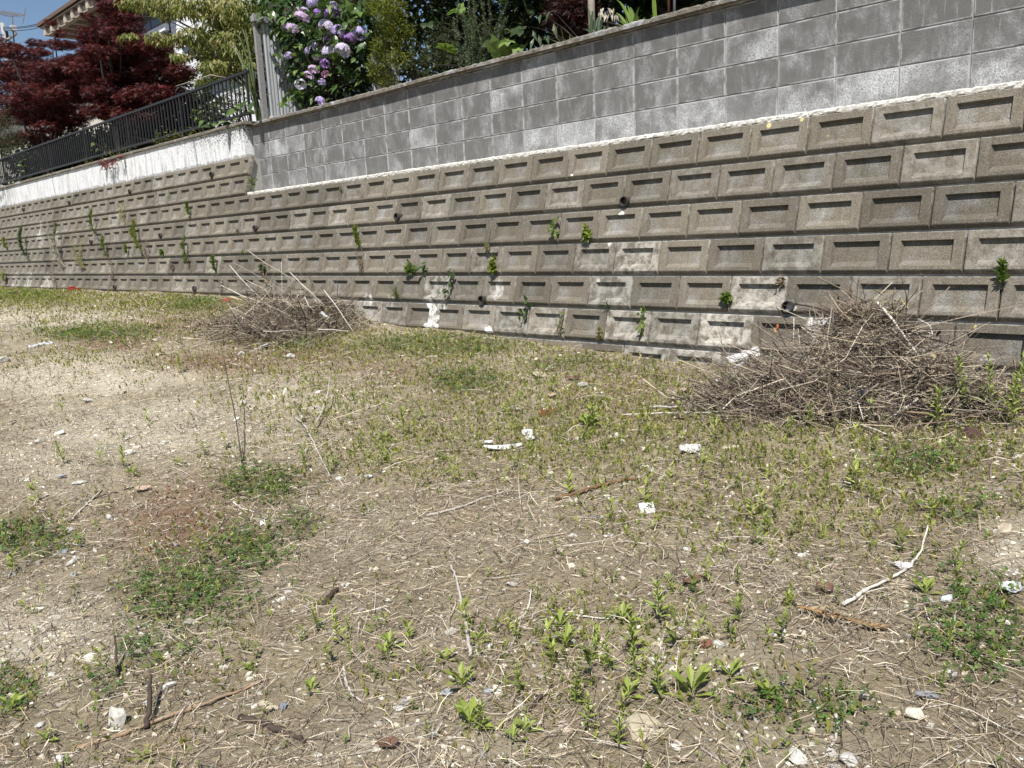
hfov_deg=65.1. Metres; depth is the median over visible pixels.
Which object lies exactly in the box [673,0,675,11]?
grey stake
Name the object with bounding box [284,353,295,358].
stone
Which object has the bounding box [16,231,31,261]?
wall weed
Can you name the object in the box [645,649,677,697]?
weed
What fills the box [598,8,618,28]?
faded lily
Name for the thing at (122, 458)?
weed
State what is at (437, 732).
stone
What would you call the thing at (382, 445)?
weed
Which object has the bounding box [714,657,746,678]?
weed
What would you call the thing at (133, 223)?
wall weed
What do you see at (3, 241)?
wall weed
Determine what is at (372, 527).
dry weeds
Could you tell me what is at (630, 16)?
iris clump
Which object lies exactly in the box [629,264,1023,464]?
brush pile
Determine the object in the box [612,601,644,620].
weed
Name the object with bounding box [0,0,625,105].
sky
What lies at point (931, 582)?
weed
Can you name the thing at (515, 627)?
weed
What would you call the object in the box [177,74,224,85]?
dead branch
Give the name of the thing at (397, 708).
stone
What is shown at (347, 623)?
weed
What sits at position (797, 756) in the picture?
stone
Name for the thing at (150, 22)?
window
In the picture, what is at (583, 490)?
stick
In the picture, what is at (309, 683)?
weed
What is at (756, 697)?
clover
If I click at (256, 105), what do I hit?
pampas grass
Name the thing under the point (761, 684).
weed
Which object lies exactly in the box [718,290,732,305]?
wall weed
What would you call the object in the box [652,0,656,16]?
iris clump
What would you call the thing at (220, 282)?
wall weed
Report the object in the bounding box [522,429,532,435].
white shard
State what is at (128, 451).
stone
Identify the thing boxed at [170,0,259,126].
white annex
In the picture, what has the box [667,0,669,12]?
rusty stake
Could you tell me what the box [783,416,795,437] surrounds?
weed
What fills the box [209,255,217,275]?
wall weed
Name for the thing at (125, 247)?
wall weed
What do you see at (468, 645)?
stick
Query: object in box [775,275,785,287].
wall weed
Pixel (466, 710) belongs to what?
weed
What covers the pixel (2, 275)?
wall weed
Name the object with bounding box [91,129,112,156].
climbing weed
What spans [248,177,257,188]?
wall weed
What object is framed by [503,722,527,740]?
weed
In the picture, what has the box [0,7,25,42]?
tv aerial
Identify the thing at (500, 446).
white shard
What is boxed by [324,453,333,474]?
weed
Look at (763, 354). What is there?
withered bundle
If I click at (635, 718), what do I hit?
stone
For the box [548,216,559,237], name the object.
wall weed
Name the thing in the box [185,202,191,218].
wall weed
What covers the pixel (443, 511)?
stick
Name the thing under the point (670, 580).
seedlings
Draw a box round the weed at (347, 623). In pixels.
[344,616,353,631]
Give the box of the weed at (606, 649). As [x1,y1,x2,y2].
[597,637,619,671]
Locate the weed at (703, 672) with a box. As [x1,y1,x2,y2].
[668,662,719,696]
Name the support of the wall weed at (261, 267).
attached to the retaining wall at (928, 188)
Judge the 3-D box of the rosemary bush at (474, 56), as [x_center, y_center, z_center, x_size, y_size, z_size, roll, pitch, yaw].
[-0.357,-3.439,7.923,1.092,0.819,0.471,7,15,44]
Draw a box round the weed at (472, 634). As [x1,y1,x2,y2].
[470,630,491,641]
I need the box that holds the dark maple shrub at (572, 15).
[539,0,623,40]
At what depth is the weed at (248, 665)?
2.39 m
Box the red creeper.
[97,155,123,171]
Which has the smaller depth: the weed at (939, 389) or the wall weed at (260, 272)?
the weed at (939, 389)
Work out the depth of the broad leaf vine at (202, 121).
11.10 m
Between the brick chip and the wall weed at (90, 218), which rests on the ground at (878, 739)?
the brick chip
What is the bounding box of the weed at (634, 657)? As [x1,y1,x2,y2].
[624,644,643,679]
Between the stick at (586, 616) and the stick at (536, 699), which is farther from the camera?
the stick at (586, 616)
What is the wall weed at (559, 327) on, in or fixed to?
attached to the retaining wall at (928, 188)
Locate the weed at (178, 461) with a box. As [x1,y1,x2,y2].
[171,454,184,464]
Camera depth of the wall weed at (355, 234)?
8.34 m
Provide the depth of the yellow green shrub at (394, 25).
8.65 m
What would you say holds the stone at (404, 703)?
on the ground at (878, 739)
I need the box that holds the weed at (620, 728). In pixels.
[609,711,629,748]
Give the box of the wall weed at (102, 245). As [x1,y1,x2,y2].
[98,235,111,262]
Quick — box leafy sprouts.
[0,296,1022,767]
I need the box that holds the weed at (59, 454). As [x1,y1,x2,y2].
[54,440,68,463]
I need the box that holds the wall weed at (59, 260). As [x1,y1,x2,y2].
[46,195,65,267]
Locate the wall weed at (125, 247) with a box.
[123,243,128,256]
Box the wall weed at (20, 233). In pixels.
[17,226,28,261]
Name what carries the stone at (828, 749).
on the ground at (878, 739)
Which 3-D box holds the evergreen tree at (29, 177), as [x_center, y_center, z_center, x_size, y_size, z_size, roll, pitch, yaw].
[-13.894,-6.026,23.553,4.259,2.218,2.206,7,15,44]
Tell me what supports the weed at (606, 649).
on the ground at (878, 739)
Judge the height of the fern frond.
0.049 m
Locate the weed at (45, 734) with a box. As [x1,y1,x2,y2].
[35,726,57,740]
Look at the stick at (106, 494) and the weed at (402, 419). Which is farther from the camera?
the weed at (402, 419)
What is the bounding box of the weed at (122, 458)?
[117,444,130,467]
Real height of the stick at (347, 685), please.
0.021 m
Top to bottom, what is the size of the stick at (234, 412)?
0.465 m
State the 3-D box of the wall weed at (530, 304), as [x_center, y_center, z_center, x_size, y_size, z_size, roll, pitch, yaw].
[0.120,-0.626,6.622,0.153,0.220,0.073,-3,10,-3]
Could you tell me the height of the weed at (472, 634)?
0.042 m
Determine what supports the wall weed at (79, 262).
attached to the retaining wall at (928, 188)
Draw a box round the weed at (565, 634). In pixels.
[551,621,580,646]
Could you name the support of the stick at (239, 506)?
on the ground at (878, 739)
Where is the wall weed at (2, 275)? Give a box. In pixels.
[0,269,6,283]
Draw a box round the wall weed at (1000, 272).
[995,256,1011,288]
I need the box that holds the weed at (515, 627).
[509,618,519,637]
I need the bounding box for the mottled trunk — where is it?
[588,0,594,33]
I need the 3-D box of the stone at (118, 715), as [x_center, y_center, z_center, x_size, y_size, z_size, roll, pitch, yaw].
[-1.079,0.915,2.196,0.057,0.075,0.031,-4,3,15]
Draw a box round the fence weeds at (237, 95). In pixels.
[189,71,253,123]
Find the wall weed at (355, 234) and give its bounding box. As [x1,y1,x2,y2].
[351,224,362,251]
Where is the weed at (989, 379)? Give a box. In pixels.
[980,351,1008,418]
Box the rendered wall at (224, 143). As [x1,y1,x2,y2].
[0,121,256,207]
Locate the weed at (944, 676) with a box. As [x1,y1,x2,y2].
[937,662,951,687]
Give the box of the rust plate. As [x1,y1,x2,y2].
[539,408,551,416]
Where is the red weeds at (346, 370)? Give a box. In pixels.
[58,310,725,578]
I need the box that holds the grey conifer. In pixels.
[0,105,30,185]
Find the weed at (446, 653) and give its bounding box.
[436,646,455,660]
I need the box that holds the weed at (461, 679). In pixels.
[443,661,476,689]
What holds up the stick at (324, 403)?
on the ground at (878, 739)
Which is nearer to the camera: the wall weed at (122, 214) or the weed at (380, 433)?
the weed at (380, 433)
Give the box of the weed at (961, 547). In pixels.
[945,537,967,566]
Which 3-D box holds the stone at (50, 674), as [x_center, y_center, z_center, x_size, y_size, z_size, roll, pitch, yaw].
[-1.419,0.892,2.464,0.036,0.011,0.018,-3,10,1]
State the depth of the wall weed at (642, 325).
5.82 m
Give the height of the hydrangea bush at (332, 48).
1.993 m
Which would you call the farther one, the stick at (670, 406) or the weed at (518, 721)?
the stick at (670, 406)
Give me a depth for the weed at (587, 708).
1.95 m
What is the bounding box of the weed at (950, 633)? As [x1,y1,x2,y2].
[942,619,959,651]
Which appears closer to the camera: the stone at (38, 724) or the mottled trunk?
the stone at (38, 724)
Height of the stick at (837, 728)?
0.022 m
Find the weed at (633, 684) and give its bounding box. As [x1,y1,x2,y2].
[619,675,643,697]
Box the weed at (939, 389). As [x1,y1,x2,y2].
[924,383,950,430]
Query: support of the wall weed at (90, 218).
attached to the retaining wall at (928, 188)
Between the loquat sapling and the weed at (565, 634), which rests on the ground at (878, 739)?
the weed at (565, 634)
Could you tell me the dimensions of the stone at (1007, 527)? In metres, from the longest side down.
0.064 x 0.050 x 0.036 m
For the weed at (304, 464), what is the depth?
4.10 m
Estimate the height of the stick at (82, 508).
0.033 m
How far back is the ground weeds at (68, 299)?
3.87 m
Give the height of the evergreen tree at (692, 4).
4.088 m
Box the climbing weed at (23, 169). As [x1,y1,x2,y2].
[17,159,26,179]
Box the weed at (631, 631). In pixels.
[619,612,649,650]
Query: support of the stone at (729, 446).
on the ground at (878, 739)
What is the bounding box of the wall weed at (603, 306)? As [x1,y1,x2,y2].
[599,299,614,316]
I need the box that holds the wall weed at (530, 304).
[518,295,533,320]
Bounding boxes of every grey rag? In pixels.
[894,561,912,568]
[1000,581,1023,592]
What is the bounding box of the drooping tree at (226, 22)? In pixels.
[113,0,269,107]
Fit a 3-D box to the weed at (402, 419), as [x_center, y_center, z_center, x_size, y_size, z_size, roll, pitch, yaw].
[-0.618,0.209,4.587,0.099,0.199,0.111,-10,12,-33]
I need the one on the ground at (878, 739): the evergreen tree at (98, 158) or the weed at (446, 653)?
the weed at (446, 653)
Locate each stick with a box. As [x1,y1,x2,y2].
[28,342,53,347]
[71,489,101,520]
[77,679,265,749]
[80,486,133,502]
[113,635,119,674]
[143,674,151,729]
[221,346,242,464]
[232,501,254,511]
[237,714,307,743]
[294,416,329,475]
[312,377,329,428]
[322,587,338,604]
[342,665,363,702]
[427,489,510,516]
[449,563,472,656]
[514,590,531,622]
[528,684,552,711]
[550,614,608,619]
[556,477,637,499]
[624,407,766,415]
[650,397,718,407]
[830,709,839,746]
[841,525,928,605]
[990,595,1014,603]
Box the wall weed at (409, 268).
[403,259,416,274]
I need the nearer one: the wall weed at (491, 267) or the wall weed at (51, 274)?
the wall weed at (491, 267)
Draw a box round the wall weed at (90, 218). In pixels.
[87,208,98,240]
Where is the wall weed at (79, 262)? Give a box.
[70,235,84,268]
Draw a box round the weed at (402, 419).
[395,407,412,434]
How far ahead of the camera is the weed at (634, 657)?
2.11 m
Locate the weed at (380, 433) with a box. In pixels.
[374,429,393,439]
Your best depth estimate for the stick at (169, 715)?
2.18 m
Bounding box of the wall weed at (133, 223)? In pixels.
[129,218,145,257]
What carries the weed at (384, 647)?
on the ground at (878, 739)
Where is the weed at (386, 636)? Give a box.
[380,629,405,646]
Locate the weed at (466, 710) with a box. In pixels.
[453,695,494,726]
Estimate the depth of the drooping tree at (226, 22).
12.53 m
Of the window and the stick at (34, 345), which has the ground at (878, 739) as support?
the stick at (34, 345)
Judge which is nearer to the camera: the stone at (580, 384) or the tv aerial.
the stone at (580, 384)
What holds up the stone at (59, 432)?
on the ground at (878, 739)
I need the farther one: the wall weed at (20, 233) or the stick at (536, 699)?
the wall weed at (20, 233)
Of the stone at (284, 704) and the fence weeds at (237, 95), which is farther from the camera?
the fence weeds at (237, 95)
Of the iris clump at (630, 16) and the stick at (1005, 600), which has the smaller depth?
the stick at (1005, 600)
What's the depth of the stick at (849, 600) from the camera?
2.44 m
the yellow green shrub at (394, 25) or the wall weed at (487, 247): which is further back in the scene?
the yellow green shrub at (394, 25)
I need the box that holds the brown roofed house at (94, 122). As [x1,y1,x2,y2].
[0,84,101,186]
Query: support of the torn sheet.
on the brush pile at (882, 362)
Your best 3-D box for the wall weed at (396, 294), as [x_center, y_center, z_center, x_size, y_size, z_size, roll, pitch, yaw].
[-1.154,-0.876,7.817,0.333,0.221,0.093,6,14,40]
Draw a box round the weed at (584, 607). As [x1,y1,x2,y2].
[581,599,588,617]
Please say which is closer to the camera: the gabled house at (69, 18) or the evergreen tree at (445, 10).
the evergreen tree at (445, 10)
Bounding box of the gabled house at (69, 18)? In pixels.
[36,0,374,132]
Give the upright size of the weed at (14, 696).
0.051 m
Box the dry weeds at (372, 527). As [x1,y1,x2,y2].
[0,289,1023,767]
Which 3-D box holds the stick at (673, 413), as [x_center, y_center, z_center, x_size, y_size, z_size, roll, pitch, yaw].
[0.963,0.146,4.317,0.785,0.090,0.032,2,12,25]
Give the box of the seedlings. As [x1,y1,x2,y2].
[0,290,1023,767]
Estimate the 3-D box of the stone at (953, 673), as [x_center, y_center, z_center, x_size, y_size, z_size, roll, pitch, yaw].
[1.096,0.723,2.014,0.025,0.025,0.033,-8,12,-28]
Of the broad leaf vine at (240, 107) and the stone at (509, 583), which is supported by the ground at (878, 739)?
the stone at (509, 583)
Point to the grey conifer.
(6, 138)
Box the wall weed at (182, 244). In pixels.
[179,234,190,270]
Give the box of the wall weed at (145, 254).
[141,239,150,260]
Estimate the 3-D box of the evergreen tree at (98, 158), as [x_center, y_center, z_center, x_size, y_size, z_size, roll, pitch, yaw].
[-8.837,-5.320,18.653,4.034,2.109,2.287,7,15,44]
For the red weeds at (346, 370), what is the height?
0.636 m
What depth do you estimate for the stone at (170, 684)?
2.31 m
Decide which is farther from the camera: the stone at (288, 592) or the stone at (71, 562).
the stone at (71, 562)
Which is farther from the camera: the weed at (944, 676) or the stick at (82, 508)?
the stick at (82, 508)
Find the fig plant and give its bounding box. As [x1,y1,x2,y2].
[420,0,528,57]
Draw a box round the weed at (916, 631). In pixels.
[910,616,922,641]
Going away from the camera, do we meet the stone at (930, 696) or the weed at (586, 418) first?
the stone at (930, 696)
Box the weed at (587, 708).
[578,690,597,730]
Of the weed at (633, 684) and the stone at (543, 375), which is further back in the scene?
the stone at (543, 375)
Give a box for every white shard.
[484,443,521,448]
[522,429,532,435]
[638,502,654,512]
[679,444,701,452]
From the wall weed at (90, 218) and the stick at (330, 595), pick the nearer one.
the stick at (330, 595)
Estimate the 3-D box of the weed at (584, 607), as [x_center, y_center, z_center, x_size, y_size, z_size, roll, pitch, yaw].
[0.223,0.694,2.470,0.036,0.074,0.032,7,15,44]
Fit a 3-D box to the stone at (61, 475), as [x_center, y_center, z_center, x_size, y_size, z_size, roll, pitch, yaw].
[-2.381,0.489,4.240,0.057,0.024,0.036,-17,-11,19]
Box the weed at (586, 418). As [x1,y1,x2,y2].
[579,412,597,425]
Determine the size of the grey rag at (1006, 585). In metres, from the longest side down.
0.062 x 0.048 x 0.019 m
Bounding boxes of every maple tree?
[0,17,106,174]
[72,0,199,154]
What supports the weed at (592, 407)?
on the ground at (878, 739)
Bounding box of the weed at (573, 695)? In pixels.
[563,672,583,706]
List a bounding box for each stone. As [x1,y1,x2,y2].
[0,356,9,362]
[34,721,44,727]
[43,672,54,677]
[55,430,64,434]
[56,474,65,478]
[57,548,67,553]
[65,557,77,565]
[71,480,86,484]
[108,706,125,726]
[125,449,135,454]
[160,681,176,690]
[258,700,279,709]
[280,702,286,710]
[282,388,288,396]
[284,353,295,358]
[284,590,292,594]
[393,705,402,710]
[400,698,408,704]
[429,729,438,738]
[441,688,453,695]
[483,687,491,692]
[506,581,517,585]
[523,539,529,544]
[532,371,546,377]
[558,720,572,732]
[577,382,588,387]
[626,713,664,741]
[670,739,681,750]
[713,639,723,647]
[722,445,738,448]
[788,747,808,765]
[825,747,836,758]
[839,751,857,766]
[903,707,924,719]
[915,690,939,699]
[940,594,952,601]
[942,668,956,677]
[994,523,1012,534]
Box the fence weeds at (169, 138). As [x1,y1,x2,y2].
[84,125,200,162]
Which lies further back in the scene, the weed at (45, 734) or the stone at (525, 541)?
the stone at (525, 541)
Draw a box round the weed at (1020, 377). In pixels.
[1008,351,1023,415]
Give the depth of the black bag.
3.92 m
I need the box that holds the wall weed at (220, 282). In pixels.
[218,279,222,290]
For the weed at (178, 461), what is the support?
on the ground at (878, 739)
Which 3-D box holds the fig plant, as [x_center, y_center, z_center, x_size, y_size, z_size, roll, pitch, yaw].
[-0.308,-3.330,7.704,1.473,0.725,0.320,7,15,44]
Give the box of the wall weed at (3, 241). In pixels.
[1,237,7,249]
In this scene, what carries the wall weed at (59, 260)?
attached to the retaining wall at (928, 188)
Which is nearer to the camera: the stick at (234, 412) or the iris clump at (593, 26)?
the stick at (234, 412)
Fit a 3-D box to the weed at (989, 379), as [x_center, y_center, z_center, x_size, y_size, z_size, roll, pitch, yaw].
[2.229,0.013,3.729,0.104,0.326,0.126,-5,11,-10]
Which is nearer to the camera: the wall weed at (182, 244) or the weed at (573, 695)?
the weed at (573, 695)
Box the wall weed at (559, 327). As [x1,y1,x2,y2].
[554,309,564,335]
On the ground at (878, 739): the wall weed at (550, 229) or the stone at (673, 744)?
the stone at (673, 744)
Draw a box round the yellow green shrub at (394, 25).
[361,0,419,87]
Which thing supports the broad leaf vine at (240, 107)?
on the rendered wall at (224, 143)
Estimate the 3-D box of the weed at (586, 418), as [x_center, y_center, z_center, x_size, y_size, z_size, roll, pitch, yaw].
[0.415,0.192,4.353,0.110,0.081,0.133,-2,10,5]
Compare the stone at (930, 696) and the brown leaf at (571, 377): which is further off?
the brown leaf at (571, 377)
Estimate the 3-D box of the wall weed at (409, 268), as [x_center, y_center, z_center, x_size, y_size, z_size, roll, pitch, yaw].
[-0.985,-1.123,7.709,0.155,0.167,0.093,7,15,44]
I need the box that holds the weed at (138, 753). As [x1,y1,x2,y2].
[133,749,151,761]
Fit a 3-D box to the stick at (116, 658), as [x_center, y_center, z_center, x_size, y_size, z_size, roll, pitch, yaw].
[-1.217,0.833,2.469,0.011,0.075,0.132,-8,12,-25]
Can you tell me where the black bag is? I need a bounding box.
[856,387,866,423]
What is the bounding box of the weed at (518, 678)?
[508,661,530,695]
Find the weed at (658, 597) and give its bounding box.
[643,578,673,622]
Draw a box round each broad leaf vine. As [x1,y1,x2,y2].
[194,110,218,131]
[218,101,254,128]
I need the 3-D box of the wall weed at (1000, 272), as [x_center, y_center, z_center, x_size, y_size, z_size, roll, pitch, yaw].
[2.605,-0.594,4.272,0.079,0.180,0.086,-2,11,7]
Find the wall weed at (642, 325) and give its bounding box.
[636,306,645,335]
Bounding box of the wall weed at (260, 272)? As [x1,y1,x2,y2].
[258,264,269,286]
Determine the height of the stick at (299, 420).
0.095 m
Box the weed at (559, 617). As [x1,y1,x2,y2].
[545,607,575,627]
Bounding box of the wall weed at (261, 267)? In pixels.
[257,264,265,274]
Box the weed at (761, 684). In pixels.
[753,678,779,698]
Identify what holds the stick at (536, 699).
on the ground at (878, 739)
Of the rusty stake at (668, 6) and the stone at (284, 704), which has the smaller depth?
the stone at (284, 704)
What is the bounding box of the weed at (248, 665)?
[240,660,257,670]
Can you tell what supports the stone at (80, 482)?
on the ground at (878, 739)
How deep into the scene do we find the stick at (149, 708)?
2.20 m
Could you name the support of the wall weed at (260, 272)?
attached to the retaining wall at (928, 188)
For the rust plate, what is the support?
on the ground at (878, 739)
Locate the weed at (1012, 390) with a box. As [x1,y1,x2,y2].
[999,368,1021,425]
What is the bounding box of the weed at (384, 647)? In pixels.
[376,640,395,656]
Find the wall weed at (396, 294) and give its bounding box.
[379,283,401,301]
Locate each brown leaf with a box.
[134,485,150,489]
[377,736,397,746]
[565,374,579,378]
[682,573,700,582]
[816,582,833,590]
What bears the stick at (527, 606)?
on the ground at (878, 739)
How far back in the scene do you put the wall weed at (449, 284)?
7.29 m
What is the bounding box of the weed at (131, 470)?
[124,464,138,474]
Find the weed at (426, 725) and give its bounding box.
[423,718,430,735]
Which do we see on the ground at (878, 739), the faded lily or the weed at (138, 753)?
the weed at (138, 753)
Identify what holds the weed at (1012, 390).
on the ground at (878, 739)
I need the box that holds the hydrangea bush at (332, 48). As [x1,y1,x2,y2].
[242,0,393,110]
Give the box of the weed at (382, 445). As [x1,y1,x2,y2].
[375,440,385,465]
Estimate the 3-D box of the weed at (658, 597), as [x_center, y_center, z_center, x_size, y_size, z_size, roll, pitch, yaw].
[0.435,0.637,2.362,0.080,0.156,0.088,-10,13,-33]
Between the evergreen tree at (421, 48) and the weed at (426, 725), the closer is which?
the weed at (426, 725)
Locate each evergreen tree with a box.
[0,141,42,186]
[35,126,109,176]
[68,118,167,162]
[110,74,237,148]
[362,0,517,82]
[381,0,537,77]
[455,0,644,68]
[535,0,649,47]
[602,0,708,29]
[626,0,666,14]
[689,0,716,6]
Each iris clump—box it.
[584,8,604,32]
[615,0,644,25]
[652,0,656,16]
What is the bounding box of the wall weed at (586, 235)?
[580,223,591,242]
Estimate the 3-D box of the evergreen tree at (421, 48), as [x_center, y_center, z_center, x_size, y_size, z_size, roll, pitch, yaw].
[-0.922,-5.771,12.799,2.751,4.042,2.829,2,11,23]
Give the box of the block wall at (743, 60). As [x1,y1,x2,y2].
[250,0,1023,189]
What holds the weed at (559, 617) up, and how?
on the ground at (878, 739)
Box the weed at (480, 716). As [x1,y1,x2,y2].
[467,699,492,734]
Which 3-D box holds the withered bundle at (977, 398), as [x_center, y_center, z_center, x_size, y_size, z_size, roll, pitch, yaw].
[2.194,0.123,3.764,0.637,0.341,0.310,5,13,35]
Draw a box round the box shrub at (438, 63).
[396,17,472,79]
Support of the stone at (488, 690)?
on the ground at (878, 739)
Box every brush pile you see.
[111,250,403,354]
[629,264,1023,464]
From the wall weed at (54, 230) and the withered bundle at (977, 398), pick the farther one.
the wall weed at (54, 230)
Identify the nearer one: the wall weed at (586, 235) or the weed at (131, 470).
the weed at (131, 470)
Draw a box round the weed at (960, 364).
[954,354,975,408]
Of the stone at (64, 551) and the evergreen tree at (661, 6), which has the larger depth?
the evergreen tree at (661, 6)
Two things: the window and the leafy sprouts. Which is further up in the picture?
the window
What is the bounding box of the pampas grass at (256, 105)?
[222,28,261,120]
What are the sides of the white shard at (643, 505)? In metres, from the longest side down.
0.066 x 0.060 x 0.005 m
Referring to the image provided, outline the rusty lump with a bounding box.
[963,426,981,439]
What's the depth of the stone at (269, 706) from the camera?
2.19 m
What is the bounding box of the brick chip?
[700,639,712,648]
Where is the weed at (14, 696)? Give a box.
[0,691,25,709]
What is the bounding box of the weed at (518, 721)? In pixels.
[513,715,544,731]
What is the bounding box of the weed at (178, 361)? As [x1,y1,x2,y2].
[173,351,183,370]
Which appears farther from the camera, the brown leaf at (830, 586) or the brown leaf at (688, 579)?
the brown leaf at (688, 579)
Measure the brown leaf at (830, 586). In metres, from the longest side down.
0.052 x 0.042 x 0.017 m
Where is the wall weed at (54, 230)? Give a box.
[51,223,62,268]
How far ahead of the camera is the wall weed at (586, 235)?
6.26 m
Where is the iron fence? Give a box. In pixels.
[0,69,251,183]
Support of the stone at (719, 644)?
on the ground at (878, 739)
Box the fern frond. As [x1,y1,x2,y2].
[798,605,891,634]
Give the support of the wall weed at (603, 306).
attached to the retaining wall at (928, 188)
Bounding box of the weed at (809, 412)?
[803,402,813,424]
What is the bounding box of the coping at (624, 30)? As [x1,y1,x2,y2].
[248,0,741,126]
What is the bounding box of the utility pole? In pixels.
[0,22,17,61]
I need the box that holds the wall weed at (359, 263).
[355,251,363,271]
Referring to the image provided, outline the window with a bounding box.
[139,0,164,32]
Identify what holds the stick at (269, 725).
on the ground at (878, 739)
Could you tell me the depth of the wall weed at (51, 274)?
14.87 m
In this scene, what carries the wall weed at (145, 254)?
attached to the retaining wall at (928, 188)
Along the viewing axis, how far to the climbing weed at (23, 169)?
17.11 m
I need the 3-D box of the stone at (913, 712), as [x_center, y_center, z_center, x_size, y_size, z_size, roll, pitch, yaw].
[0.931,0.762,1.861,0.044,0.033,0.036,11,-1,8]
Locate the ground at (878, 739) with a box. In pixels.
[0,287,1023,767]
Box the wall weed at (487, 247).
[483,239,490,253]
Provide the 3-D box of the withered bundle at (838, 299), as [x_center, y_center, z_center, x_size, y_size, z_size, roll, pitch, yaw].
[1.937,-0.388,4.555,0.289,0.288,0.352,-5,11,-10]
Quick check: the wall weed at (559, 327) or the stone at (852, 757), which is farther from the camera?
the wall weed at (559, 327)
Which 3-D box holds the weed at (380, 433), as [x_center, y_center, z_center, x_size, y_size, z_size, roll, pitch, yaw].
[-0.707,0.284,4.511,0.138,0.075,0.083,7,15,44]
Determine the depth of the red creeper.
13.32 m
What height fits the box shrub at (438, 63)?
0.770 m
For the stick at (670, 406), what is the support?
on the ground at (878, 739)
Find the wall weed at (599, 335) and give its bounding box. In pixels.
[595,320,604,339]
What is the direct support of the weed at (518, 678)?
on the ground at (878, 739)
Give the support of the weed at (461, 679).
on the ground at (878, 739)
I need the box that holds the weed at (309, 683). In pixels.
[302,674,319,692]
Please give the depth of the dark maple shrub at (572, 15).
7.66 m
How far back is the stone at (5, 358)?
7.12 m
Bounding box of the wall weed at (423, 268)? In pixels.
[415,261,426,275]
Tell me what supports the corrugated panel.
on the coping at (624, 30)
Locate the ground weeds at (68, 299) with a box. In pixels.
[0,285,1023,767]
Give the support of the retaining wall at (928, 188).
on the ground at (878, 739)
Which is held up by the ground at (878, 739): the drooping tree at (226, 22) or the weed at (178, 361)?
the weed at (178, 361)
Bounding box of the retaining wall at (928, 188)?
[0,80,1023,386]
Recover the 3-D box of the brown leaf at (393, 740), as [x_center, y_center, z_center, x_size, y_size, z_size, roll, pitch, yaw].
[-0.305,0.878,1.968,0.051,0.016,0.031,-3,28,-1]
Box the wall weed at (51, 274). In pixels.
[50,267,56,284]
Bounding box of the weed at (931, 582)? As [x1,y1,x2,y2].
[909,577,940,593]
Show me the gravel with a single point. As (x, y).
(452, 630)
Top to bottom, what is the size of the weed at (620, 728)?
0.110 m
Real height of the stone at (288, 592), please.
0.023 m
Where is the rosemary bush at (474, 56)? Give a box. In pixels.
[452,0,508,66]
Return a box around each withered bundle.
[733,331,791,367]
[819,290,894,319]
[859,288,912,319]
[909,373,1016,426]
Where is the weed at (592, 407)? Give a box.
[583,393,603,424]
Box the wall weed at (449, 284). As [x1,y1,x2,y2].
[442,268,454,299]
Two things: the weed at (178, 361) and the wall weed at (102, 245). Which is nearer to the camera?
the weed at (178, 361)
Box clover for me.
[0,287,1023,731]
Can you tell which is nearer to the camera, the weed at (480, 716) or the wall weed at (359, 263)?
the weed at (480, 716)
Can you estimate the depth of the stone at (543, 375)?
5.57 m
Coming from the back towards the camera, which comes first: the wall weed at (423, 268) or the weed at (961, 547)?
the wall weed at (423, 268)
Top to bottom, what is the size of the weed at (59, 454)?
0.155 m
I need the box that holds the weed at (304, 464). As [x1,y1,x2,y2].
[299,449,310,470]
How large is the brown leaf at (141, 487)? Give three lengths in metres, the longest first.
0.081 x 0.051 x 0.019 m
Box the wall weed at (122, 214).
[118,204,125,224]
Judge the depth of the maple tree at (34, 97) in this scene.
18.55 m
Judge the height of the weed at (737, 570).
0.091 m
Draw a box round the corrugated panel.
[250,13,399,119]
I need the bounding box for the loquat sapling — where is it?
[530,11,576,49]
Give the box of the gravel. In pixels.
[0,290,1023,767]
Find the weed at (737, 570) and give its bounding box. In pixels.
[733,563,746,585]
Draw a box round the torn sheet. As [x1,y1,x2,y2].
[726,347,759,361]
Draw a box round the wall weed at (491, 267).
[487,254,496,275]
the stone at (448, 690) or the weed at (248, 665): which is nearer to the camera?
the stone at (448, 690)
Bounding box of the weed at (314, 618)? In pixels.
[309,604,325,630]
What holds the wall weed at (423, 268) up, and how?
attached to the retaining wall at (928, 188)
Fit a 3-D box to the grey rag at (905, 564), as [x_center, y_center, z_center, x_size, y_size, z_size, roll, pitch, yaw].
[1.234,0.572,2.532,0.051,0.015,0.036,1,34,21]
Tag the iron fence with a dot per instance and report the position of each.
(148, 107)
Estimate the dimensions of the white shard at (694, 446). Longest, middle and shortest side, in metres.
0.101 x 0.068 x 0.028 m

